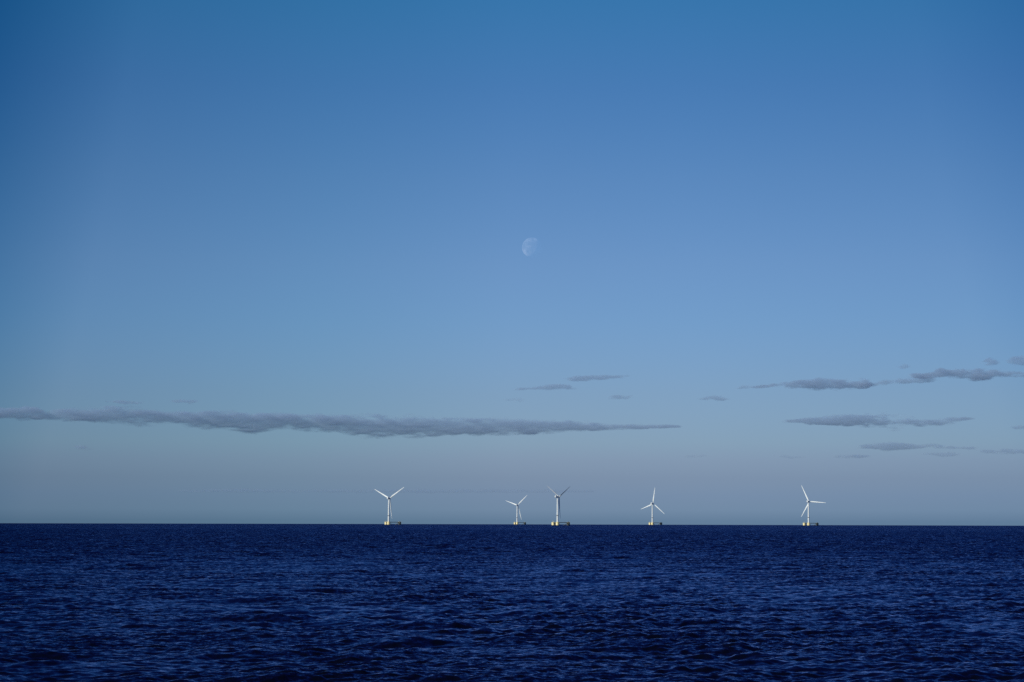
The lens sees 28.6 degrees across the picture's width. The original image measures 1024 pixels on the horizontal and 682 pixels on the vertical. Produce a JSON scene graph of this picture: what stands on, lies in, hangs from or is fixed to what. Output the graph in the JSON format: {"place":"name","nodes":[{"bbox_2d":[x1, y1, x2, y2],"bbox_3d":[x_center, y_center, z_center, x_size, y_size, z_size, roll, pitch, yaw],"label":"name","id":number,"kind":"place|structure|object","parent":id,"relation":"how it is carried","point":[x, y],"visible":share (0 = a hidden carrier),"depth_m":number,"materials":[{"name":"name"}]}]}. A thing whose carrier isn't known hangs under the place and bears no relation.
{"place":"outdoors","nodes":[
{"label":"outdoors","id":0,"kind":"place"},
{"bbox_2d":[0,523,1023,681],"bbox_3d":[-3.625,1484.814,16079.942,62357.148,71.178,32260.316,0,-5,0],"label":"sea","id":1,"kind":"structure","parent":0,"point":[120,602],"depth_m":362.47,"materials":[{"name":"liquid"}]},
{"bbox_2d":[376,487,403,524],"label":"wind turbine","id":2,"kind":"object","parent":1,"relation":"in","point":[388,522],"visible":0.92,"depth_m":8008.50,"materials":[{"name":"white paint"}]},
{"bbox_2d":[507,497,525,524],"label":"wind turbine","id":3,"kind":"object","parent":1,"relation":"in","point":[517,522],"visible":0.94,"depth_m":10963.85,"materials":[{"name":"white paint"}]},
{"bbox_2d":[551,489,569,524],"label":"wind turbine","id":4,"kind":"object","parent":1,"relation":"in","point":[557,522],"visible":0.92,"depth_m":7425.09,"materials":[{"name":"white paint"}]},
{"bbox_2d":[642,489,661,524],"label":"wind turbine","id":5,"kind":"object","parent":1,"relation":"in","point":[652,523],"visible":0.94,"depth_m":9943.83,"materials":[{"name":"white paint"}]},
{"bbox_2d":[801,485,824,525],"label":"wind turbine","id":6,"kind":"object","parent":1,"relation":"in","point":[808,523],"visible":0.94,"depth_m":8880.88,"materials":[{"name":"white paint"}]},
{"bbox_2d":[0,0,1023,525],"label":"sky","id":7,"kind":"structure","parent":0,"point":[262,261],"materials":[{"name":"blue"}]}
]}

